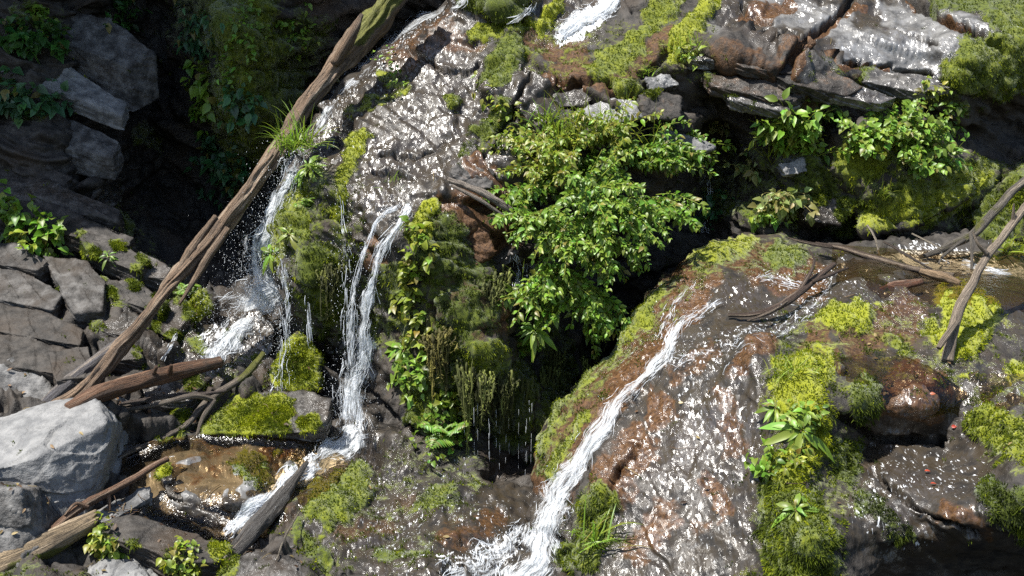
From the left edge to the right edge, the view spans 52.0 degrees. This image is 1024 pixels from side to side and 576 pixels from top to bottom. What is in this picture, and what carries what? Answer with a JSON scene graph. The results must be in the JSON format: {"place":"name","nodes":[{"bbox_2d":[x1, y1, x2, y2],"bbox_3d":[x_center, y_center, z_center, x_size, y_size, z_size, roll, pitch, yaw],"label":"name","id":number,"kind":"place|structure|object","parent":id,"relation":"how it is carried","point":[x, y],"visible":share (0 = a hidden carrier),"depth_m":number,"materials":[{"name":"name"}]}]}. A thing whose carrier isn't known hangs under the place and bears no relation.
{"place":"outdoors","nodes":[
{"label":"outdoors","id":0,"kind":"place"},
{"bbox_2d":[0,0,542,575],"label":"streambed","id":1,"kind":"structure","parent":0,"point":[168,212],"depth_m":5.66,"materials":[{"name":"stone"}]},
{"bbox_2d":[0,179,31,242],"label":"creeping plant","id":2,"kind":"object","parent":1,"relation":"on","point":[12,216],"visible":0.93,"depth_m":6.02,"materials":[{"name":"green plant"}]},
{"bbox_2d":[0,242,50,283],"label":"rock","id":3,"kind":"object","parent":1,"relation":"on","point":[23,259],"visible":0.84,"depth_m":5.88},
{"bbox_2d":[0,357,53,399],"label":"boulder","id":4,"kind":"object","parent":1,"relation":"on","point":[34,385],"visible":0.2,"depth_m":5.21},
{"bbox_2d":[0,481,60,567],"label":"boulder","id":5,"kind":"object","parent":1,"relation":"on","point":[39,515],"visible":0.62,"depth_m":4.25,"materials":[{"name":"stone"}]},
{"bbox_2d":[0,268,64,317],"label":"rock","id":6,"kind":"object","parent":1,"relation":"on","point":[37,294],"visible":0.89,"depth_m":5.74,"materials":[{"name":"stone"}]},
{"bbox_2d":[0,334,64,385],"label":"rock","id":7,"kind":"object","parent":1,"relation":"on","point":[28,353],"visible":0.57,"depth_m":5.33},
{"bbox_2d":[0,14,72,63],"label":"creeping plant","id":8,"kind":"object","parent":1,"relation":"on","point":[21,39],"visible":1,"depth_m":6.55,"materials":[{"name":"green plant"}]},
{"bbox_2d":[0,65,73,128],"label":"creeping plant","id":9,"kind":"object","parent":1,"relation":"on","point":[21,108],"visible":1,"depth_m":6.46,"materials":[{"name":"green plant"}]},
{"bbox_2d":[0,303,84,348],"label":"rock","id":10,"kind":"object","parent":1,"relation":"on","point":[44,327],"visible":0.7,"depth_m":5.53,"materials":[{"name":"stone"}]},
{"bbox_2d":[22,193,73,258],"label":"creeping plant","id":11,"kind":"object","parent":1,"relation":"on","point":[54,235],"visible":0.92,"depth_m":5.99,"materials":[{"name":"green plant"}]},
{"bbox_2d":[0,509,101,571],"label":"log","id":12,"kind":"object","parent":1,"relation":"on","point":[55,540],"visible":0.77,"depth_m":4.29,"materials":[{"name":"brown wood"}]},
{"bbox_2d":[0,175,124,233],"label":"rock","id":13,"kind":"object","parent":1,"relation":"on","point":[101,213],"visible":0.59,"depth_m":6.24,"materials":[{"name":"stone"}]},
{"bbox_2d":[1,67,128,129],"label":"rock","id":14,"kind":"object","parent":1,"relation":"on","point":[89,99],"visible":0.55,"depth_m":6.62,"materials":[{"name":"stone"}]},
{"bbox_2d":[0,397,130,517],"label":"boulder","id":15,"kind":"object","parent":1,"relation":"on","point":[69,469],"visible":0.58,"depth_m":4.63,"materials":[{"name":"stone"}]},
{"bbox_2d":[64,356,223,408],"bbox_3d":[-1.784,0.452,5.139,0.111,0.152,0.834,10,16,40],"label":"log","id":16,"kind":"object","parent":15,"relation":"on","point":[121,386],"visible":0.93,"depth_m":5.10,"materials":[{"name":"brown wood"}]},
{"bbox_2d":[0,201,136,252],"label":"rock","id":17,"kind":"object","parent":1,"relation":"on","point":[73,222],"visible":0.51,"depth_m":6.09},
{"bbox_2d":[48,346,90,390],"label":"rock","id":18,"kind":"object","parent":1,"relation":"on","point":[60,369],"visible":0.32,"depth_m":5.22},
{"bbox_2d":[43,256,107,328],"bbox_3d":[-2.405,0.015,5.868,0.252,0.348,0.584,-9,15,-37],"label":"rock","id":19,"kind":"object","parent":1,"relation":"on","point":[84,304],"visible":0.94,"depth_m":5.79,"materials":[{"name":"stone"}]},
{"bbox_2d":[41,338,116,401],"bbox_3d":[-2.131,0.432,5.185,0.442,0.318,0.076,-10,15,-39],"label":"log","id":20,"kind":"object","parent":1,"relation":"on","point":[86,366],"visible":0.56,"depth_m":5.15,"materials":[{"name":"grey wood"}]},
{"bbox_2d":[64,119,123,180],"bbox_3d":[-2.962,-0.916,6.634,1.015,0.449,0.219,1,12,7],"label":"rock","id":21,"kind":"object","parent":1,"relation":"on","point":[91,152],"visible":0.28,"depth_m":6.54,"materials":[{"name":"stone"}]},
{"bbox_2d":[83,510,128,562],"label":"creeping plant","id":22,"kind":"object","parent":1,"relation":"on","point":[96,543],"visible":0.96,"depth_m":4.34,"materials":[{"name":"green plant"}]},
{"bbox_2d":[47,456,168,529],"bbox_3d":[-1.772,0.912,4.538,0.061,0.203,0.662,9,15,36],"label":"branch","id":23,"kind":"object","parent":1,"relation":"on","point":[74,509],"visible":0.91,"depth_m":4.55,"materials":[{"name":"brown wood"}]},
{"bbox_2d":[64,13,159,111],"bbox_3d":[-2.662,-1.489,6.881,0.663,0.652,0.278,0,12,0],"label":"rock","id":24,"kind":"object","parent":1,"relation":"on","point":[103,57],"visible":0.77,"depth_m":6.82,"materials":[{"name":"stone"}]},
{"bbox_2d":[76,229,150,281],"bbox_3d":[-2.299,-0.175,6.029,0.481,0.308,0.181,3,12,14],"label":"rock","id":25,"kind":"object","parent":1,"relation":"on","point":[125,262],"visible":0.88,"depth_m":5.98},
{"bbox_2d":[91,300,151,337],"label":"rock","id":26,"kind":"object","parent":1,"relation":"on","point":[124,321],"visible":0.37,"depth_m":5.67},
{"bbox_2d":[88,555,157,575],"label":"rock","id":27,"kind":"object","parent":1,"relation":"on","point":[122,567],"visible":0.85,"depth_m":4.29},
{"bbox_2d":[97,486,152,521],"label":"rock","id":28,"kind":"object","parent":1,"relation":"on","point":[134,500],"visible":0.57,"depth_m":4.63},
{"bbox_2d":[103,0,152,37],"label":"creeping plant","id":29,"kind":"object","parent":1,"relation":"on","point":[122,5],"visible":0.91,"depth_m":7.50,"materials":[{"name":"green plant"}]},
{"bbox_2d":[100,276,167,320],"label":"rock","id":30,"kind":"object","parent":1,"relation":"on","point":[138,301],"visible":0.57,"depth_m":5.86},
{"bbox_2d":[94,515,232,575],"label":"rock","id":31,"kind":"object","parent":1,"relation":"on","point":[149,533],"visible":0.65,"depth_m":4.37,"materials":[{"name":"stone"}]},
{"bbox_2d":[156,535,207,575],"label":"creeping plant","id":32,"kind":"object","parent":31,"relation":"on","point":[171,568],"visible":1,"depth_m":4.27,"materials":[{"name":"green plant"}]},
{"bbox_2d":[151,295,194,342],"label":"rock","id":33,"kind":"object","parent":1,"relation":"on","point":[178,320],"visible":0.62,"depth_m":5.84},
{"bbox_2d":[139,374,210,413],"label":"rock","id":34,"kind":"object","parent":1,"relation":"on","point":[169,388],"visible":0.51,"depth_m":5.38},
{"bbox_2d":[118,351,265,458],"bbox_3d":[-1.575,0.580,5.251,0.867,0.365,0.172,-11,16,-41],"label":"branch","id":35,"kind":"object","parent":1,"relation":"on","point":[207,403],"visible":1,"depth_m":5.23,"materials":[{"name":"brown wood"}]},
{"bbox_2d":[178,59,215,139],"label":"creeping plant","id":36,"kind":"object","parent":1,"relation":"on","point":[203,111],"visible":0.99,"depth_m":7.04,"materials":[{"name":"green plant"}]},
{"bbox_2d":[173,0,226,61],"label":"creeping plant","id":37,"kind":"object","parent":1,"relation":"on","point":[200,52],"visible":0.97,"depth_m":7.20,"materials":[{"name":"green plant"}]},
{"bbox_2d":[188,282,220,325],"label":"rock","id":38,"kind":"object","parent":1,"relation":"on","point":[204,319],"visible":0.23,"depth_m":6.08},
{"bbox_2d":[183,131,251,209],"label":"creeping plant","id":39,"kind":"object","parent":1,"relation":"on","point":[212,163],"visible":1,"depth_m":7.42,"materials":[{"name":"green plant"}]},
{"bbox_2d":[52,0,407,400],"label":"log","id":40,"kind":"object","parent":1,"relation":"on","point":[367,30],"visible":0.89,"depth_m":5.62,"materials":[{"name":"brown wood"}]},
{"bbox_2d":[256,104,339,157],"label":"grass tuft","id":41,"kind":"object","parent":40,"relation":"on","point":[294,142],"visible":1,"depth_m":5.51,"materials":[{"name":"green plant"}]},
{"bbox_2d":[199,270,281,369],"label":"waterfall","id":42,"kind":"structure","parent":1,"relation":"on","point":[223,342],"depth_m":5.76,"materials":[{"name":"white liquid"}]},
{"bbox_2d":[217,79,267,134],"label":"creeping plant","id":43,"kind":"object","parent":1,"relation":"on","point":[250,117],"visible":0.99,"depth_m":6.62,"materials":[{"name":"green plant"}]},
{"bbox_2d":[211,0,276,87],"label":"creeping plant","id":44,"kind":"object","parent":1,"relation":"on","point":[254,48],"visible":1,"depth_m":6.57,"materials":[{"name":"green plant"}]},
{"bbox_2d":[224,308,285,359],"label":"rock","id":45,"kind":"object","parent":1,"relation":"on","point":[254,340],"visible":0.56,"depth_m":5.87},
{"bbox_2d":[218,546,305,575],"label":"rock","id":46,"kind":"object","parent":1,"relation":"on","point":[247,564],"visible":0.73,"depth_m":4.30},
{"bbox_2d":[201,389,332,447],"bbox_3d":[-1.229,0.676,5.337,0.614,0.230,0.404,0,12,0],"label":"rock","id":47,"kind":"object","parent":1,"relation":"on","point":[311,403],"visible":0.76,"depth_m":5.24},
{"bbox_2d":[269,331,324,393],"bbox_3d":[-1.152,0.400,5.726,0.284,0.329,0.530,0,12,0],"label":"rock","id":48,"kind":"object","parent":1,"relation":"on","point":[317,369],"visible":0.57,"depth_m":5.56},
{"bbox_2d":[409,382,472,466],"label":"creeping plant","id":49,"kind":"object","parent":1,"relation":"on","point":[450,413],"visible":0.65,"depth_m":5.35,"materials":[{"name":"green plant"}]},
{"bbox_2d":[420,421,468,448],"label":"fern","id":50,"kind":"object","parent":1,"relation":"on","point":[449,430],"visible":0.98,"depth_m":5.29,"materials":[{"name":"green plant"}]},
{"bbox_2d":[157,4,988,574],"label":"spray","id":51,"kind":"object","parent":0,"point":[331,300],"visible":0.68,"depth_m":5.60,"materials":[{"name":"white liquid"}]},
{"bbox_2d":[263,0,1023,465],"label":"cliff","id":52,"kind":"structure","parent":0,"point":[421,132],"depth_m":6.01,"materials":[{"name":"stone"}]},
{"bbox_2d":[222,147,303,324],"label":"waterfall","id":53,"kind":"structure","parent":52,"relation":"on","point":[263,242],"depth_m":5.71,"materials":[{"name":"white liquid"}]},
{"bbox_2d":[315,263,348,320],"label":"hanging moss","id":54,"kind":"object","parent":52,"relation":"hanging from","point":[329,279],"visible":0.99,"depth_m":5.45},
{"bbox_2d":[336,204,411,427],"bbox_3d":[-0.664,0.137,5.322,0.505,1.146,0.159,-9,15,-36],"label":"waterfall","id":55,"kind":"structure","parent":52,"relation":"attached to","point":[367,300],"depth_m":5.28,"materials":[{"name":"white liquid"}]},
{"bbox_2d":[386,338,428,409],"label":"creeping plant","id":56,"kind":"object","parent":52,"relation":"on","point":[417,378],"visible":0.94,"depth_m":5.39,"materials":[{"name":"green plant"}]},
{"bbox_2d":[388,215,439,349],"bbox_3d":[-0.506,-0.019,5.311,0.372,0.704,0.189,9,15,35],"label":"creeping plant","id":57,"kind":"object","parent":52,"relation":"attached to","point":[404,275],"visible":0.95,"depth_m":5.28,"materials":[{"name":"green plant"}]},
{"bbox_2d":[418,326,457,404],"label":"hanging moss","id":58,"kind":"object","parent":52,"relation":"hanging from","point":[439,348],"visible":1,"depth_m":5.25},
{"bbox_2d":[447,177,513,215],"bbox_3d":[-0.161,-0.457,5.359,0.341,0.212,0.076,0,12,0],"label":"driftwood","id":59,"kind":"object","parent":52,"relation":"on","point":[459,185],"visible":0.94,"depth_m":5.34,"materials":[{"name":"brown wood"}]},
{"bbox_2d":[468,227,496,264],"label":"rock","id":60,"kind":"object","parent":52,"relation":"on","point":[483,248],"visible":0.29,"depth_m":5.39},
{"bbox_2d":[454,359,511,454],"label":"hanging moss","id":61,"kind":"object","parent":52,"relation":"hanging from","point":[481,391],"visible":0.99,"depth_m":5.27,"materials":[{"name":"plant"}]},
{"bbox_2d":[472,264,512,321],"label":"hanging moss","id":62,"kind":"object","parent":52,"relation":"hanging from","point":[495,291],"visible":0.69,"depth_m":5.32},
{"bbox_2d":[0,43,1011,573],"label":"leaf litter","id":63,"kind":"object","parent":52,"relation":"on","point":[298,457],"visible":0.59,"depth_m":4.61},
{"bbox_2d":[0,0,1023,575],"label":"moss","id":64,"kind":"object","parent":52,"relation":"on","point":[264,418],"visible":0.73,"depth_m":5.29,"materials":[{"name":"plant"}]},
{"bbox_2d":[223,461,308,560],"bbox_3d":[-1.086,0.998,4.692,0.089,0.196,0.770,3,12,16],"label":"log","id":65,"kind":"object","parent":64,"relation":"on","point":[259,522],"visible":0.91,"depth_m":4.63,"materials":[{"name":"grey wood"}]},
{"bbox_2d":[483,175,563,215],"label":"leafy shrub","id":66,"kind":"object","parent":52,"relation":"on","point":[521,195],"visible":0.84,"depth_m":5.47,"materials":[{"name":"green plant"}]},
{"bbox_2d":[481,111,566,160],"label":"leafy shrub","id":67,"kind":"object","parent":52,"relation":"on","point":[501,140],"visible":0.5,"depth_m":5.62,"materials":[{"name":"green plant"}]},
{"bbox_2d":[490,358,570,431],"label":"hanging moss","id":68,"kind":"object","parent":52,"relation":"hanging from","point":[505,391],"visible":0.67,"depth_m":5.45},
{"bbox_2d":[483,204,580,252],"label":"leafy shrub","id":69,"kind":"object","parent":52,"relation":"on","point":[530,221],"visible":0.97,"depth_m":5.29,"materials":[{"name":"green plant"}]},
{"bbox_2d":[496,121,586,196],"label":"leafy shrub","id":70,"kind":"object","parent":52,"relation":"on","point":[559,165],"visible":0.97,"depth_m":5.47,"materials":[{"name":"green plant"}]},
{"bbox_2d":[496,262,609,326],"bbox_3d":[0.214,0.035,5.330,0.602,0.304,0.359,-4,13,-18],"label":"leafy shrub","id":71,"kind":"object","parent":52,"relation":"on","point":[544,285],"visible":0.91,"depth_m":5.31,"materials":[{"name":"green plant"}]},
{"bbox_2d":[525,107,597,151],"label":"leafy shrub","id":72,"kind":"object","parent":52,"relation":"on","point":[566,141],"visible":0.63,"depth_m":5.67,"materials":[{"name":"green plant"}]},
{"bbox_2d":[503,218,643,283],"bbox_3d":[0.343,-0.197,5.331,0.682,0.306,0.452,-5,13,-22],"label":"leafy shrub","id":73,"kind":"object","parent":52,"relation":"on","point":[555,240],"visible":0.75,"depth_m":5.25,"materials":[{"name":"green plant"}]},
{"bbox_2d":[549,327,606,384],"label":"hanging moss","id":74,"kind":"object","parent":52,"relation":"hanging from","point":[557,360],"visible":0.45,"depth_m":6.06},
{"bbox_2d":[535,288,631,359],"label":"leafy shrub","id":75,"kind":"object","parent":52,"relation":"on","point":[586,313],"visible":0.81,"depth_m":5.37,"materials":[{"name":"green plant"}]},
{"bbox_2d":[523,112,651,185],"bbox_3d":[0.439,-0.721,5.696,0.545,0.493,0.566,12,17,44],"label":"leafy shrub","id":76,"kind":"object","parent":52,"relation":"on","point":[583,165],"visible":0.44,"depth_m":5.68,"materials":[{"name":"green plant"}]},
{"bbox_2d":[555,0,620,46],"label":"waterfall","id":77,"kind":"structure","parent":52,"relation":"on","point":[570,25],"depth_m":6.42,"materials":[{"name":"white liquid"}]},
{"bbox_2d":[535,237,651,291],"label":"leafy shrub","id":78,"kind":"object","parent":52,"relation":"on","point":[593,263],"visible":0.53,"depth_m":5.30,"materials":[{"name":"green plant"}]},
{"bbox_2d":[555,143,649,225],"bbox_3d":[0.461,-0.524,5.340,0.500,0.407,0.445,0,12,0],"label":"leafy shrub","id":79,"kind":"object","parent":52,"relation":"on","point":[583,191],"visible":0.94,"depth_m":5.33,"materials":[{"name":"green plant"}]},
{"bbox_2d":[565,96,663,164],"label":"leafy shrub","id":80,"kind":"object","parent":52,"relation":"on","point":[612,141],"visible":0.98,"depth_m":5.61,"materials":[{"name":"green plant"}]},
{"bbox_2d":[564,195,671,256],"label":"leafy shrub","id":81,"kind":"object","parent":52,"relation":"on","point":[628,220],"visible":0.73,"depth_m":5.29,"materials":[{"name":"green plant"}]},
{"bbox_2d":[637,88,682,124],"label":"rock","id":82,"kind":"object","parent":52,"relation":"on","point":[670,104],"visible":0.84,"depth_m":5.83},
{"bbox_2d":[616,190,709,232],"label":"leafy shrub","id":83,"kind":"object","parent":52,"relation":"on","point":[669,208],"visible":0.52,"depth_m":5.46,"materials":[{"name":"green plant"}]},
{"bbox_2d":[613,116,717,178],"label":"leafy shrub","id":84,"kind":"object","parent":52,"relation":"on","point":[667,150],"visible":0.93,"depth_m":5.75,"materials":[{"name":"green plant"}]},
{"bbox_2d":[653,121,736,174],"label":"leafy shrub","id":85,"kind":"object","parent":52,"relation":"on","point":[707,163],"visible":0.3,"depth_m":6.01,"materials":[{"name":"green plant"}]},
{"bbox_2d":[700,71,805,106],"bbox_3d":[1.358,-1.115,5.941,0.596,0.222,0.142,4,13,17],"label":"rock","id":86,"kind":"object","parent":52,"relation":"on","point":[755,89],"visible":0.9,"depth_m":5.92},
{"bbox_2d":[723,94,800,119],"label":"rock","id":87,"kind":"object","parent":52,"relation":"on","point":[740,104],"visible":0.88,"depth_m":5.90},
{"bbox_2d":[748,186,819,226],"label":"leafy shrub","id":88,"kind":"object","parent":52,"relation":"on","point":[783,203],"visible":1,"depth_m":5.99,"materials":[{"name":"green plant"}]},
{"bbox_2d":[748,87,841,158],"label":"leafy shrub","id":89,"kind":"object","parent":52,"relation":"on","point":[780,129],"visible":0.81,"depth_m":5.93,"materials":[{"name":"green plant"}]},
{"bbox_2d":[774,71,862,101],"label":"rock","id":90,"kind":"object","parent":52,"relation":"attached to","point":[831,84],"visible":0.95,"depth_m":5.87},
{"bbox_2d":[784,116,854,165],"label":"leafy shrub","id":91,"kind":"object","parent":52,"relation":"on","point":[799,127],"visible":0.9,"depth_m":5.96,"materials":[{"name":"green plant"}]},
{"bbox_2d":[794,192,857,229],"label":"rock","id":92,"kind":"object","parent":52,"relation":"on","point":[826,217],"visible":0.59,"depth_m":6.03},
{"bbox_2d":[810,87,895,111],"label":"rock","id":93,"kind":"object","parent":52,"relation":"on","point":[863,98],"visible":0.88,"depth_m":5.88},
{"bbox_2d":[833,110,909,160],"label":"leafy shrub","id":94,"kind":"object","parent":52,"relation":"on","point":[868,144],"visible":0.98,"depth_m":5.83,"materials":[{"name":"green plant"}]},
{"bbox_2d":[865,97,924,144],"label":"leafy shrub","id":95,"kind":"object","parent":52,"relation":"on","point":[888,120],"visible":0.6,"depth_m":5.89,"materials":[{"name":"green plant"}]},
{"bbox_2d":[861,66,949,100],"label":"rock","id":96,"kind":"object","parent":52,"relation":"on","point":[886,83],"visible":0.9,"depth_m":5.96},
{"bbox_2d":[872,99,943,153],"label":"leafy shrub","id":97,"kind":"object","parent":52,"relation":"on","point":[910,114],"visible":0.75,"depth_m":5.83,"materials":[{"name":"green plant"}]},
{"bbox_2d":[897,126,947,179],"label":"leafy shrub","id":98,"kind":"object","parent":52,"relation":"on","point":[914,159],"visible":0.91,"depth_m":5.79,"materials":[{"name":"green plant"}]},
{"bbox_2d":[898,116,957,159],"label":"leafy shrub","id":99,"kind":"object","parent":52,"relation":"on","point":[934,150],"visible":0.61,"depth_m":5.85,"materials":[{"name":"green plant"}]},
{"bbox_2d":[520,228,1023,575],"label":"rock outcrop","id":100,"kind":"object","parent":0,"point":[695,534],"visible":0.84,"depth_m":4.39,"materials":[{"name":"stone"}]},
{"bbox_2d":[500,299,717,575],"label":"waterfall","id":101,"kind":"structure","parent":100,"relation":"on","point":[539,556],"depth_m":4.66,"materials":[{"name":"white liquid"}]},
{"bbox_2d":[728,248,848,320],"bbox_3d":[1.339,-0.023,4.993,0.694,0.279,0.173,-7,14,-31],"label":"branch","id":102,"kind":"object","parent":100,"relation":"on","point":[808,283],"visible":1,"depth_m":4.99,"materials":[{"name":"brown wood"}]},
{"bbox_2d":[759,410,834,462],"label":"rosette plant","id":103,"kind":"object","parent":100,"relation":"on","point":[799,438],"visible":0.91,"depth_m":4.09,"materials":[{"name":"green plant"}]},
{"bbox_2d":[852,178,976,239],"bbox_3d":[2.312,-0.491,6.121,0.715,0.377,0.530,0,12,0],"label":"rock","id":104,"kind":"object","parent":100,"relation":"on","point":[862,229],"visible":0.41,"depth_m":5.94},
{"bbox_2d":[833,246,1023,300],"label":"water","id":105,"kind":"structure","parent":100,"relation":"on","point":[940,287],"depth_m":5.31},
{"bbox_2d":[788,237,953,276],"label":"branch","id":106,"kind":"object","parent":105,"relation":"on","point":[880,259],"visible":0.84,"depth_m":5.49,"materials":[{"name":"brown wood"}]},
{"bbox_2d":[881,253,1023,278],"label":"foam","id":107,"kind":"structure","parent":105,"relation":"on","point":[988,270],"depth_m":5.46,"materials":[{"name":"white liquid"}]},
{"bbox_2d":[919,177,1023,274],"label":"branch","id":108,"kind":"object","parent":105,"relation":"on","point":[986,220],"visible":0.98,"depth_m":5.55,"materials":[{"name":"brown wood"}]},
{"bbox_2d":[936,203,1023,362],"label":"branch","id":109,"kind":"object","parent":100,"relation":"on","point":[948,340],"visible":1,"depth_m":4.55,"materials":[{"name":"brown wood"}]},
{"bbox_2d":[964,165,1023,242],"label":"rock","id":110,"kind":"object","parent":100,"relation":"on","point":[997,228],"visible":0.38,"depth_m":6.01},
{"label":"water","id":111,"kind":"structure","parent":0,"visible":0},
{"bbox_2d":[220,424,366,539],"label":"waterfall","id":112,"kind":"structure","parent":111,"relation":"on","point":[249,509],"depth_m":5.10,"materials":[{"name":"white liquid"}]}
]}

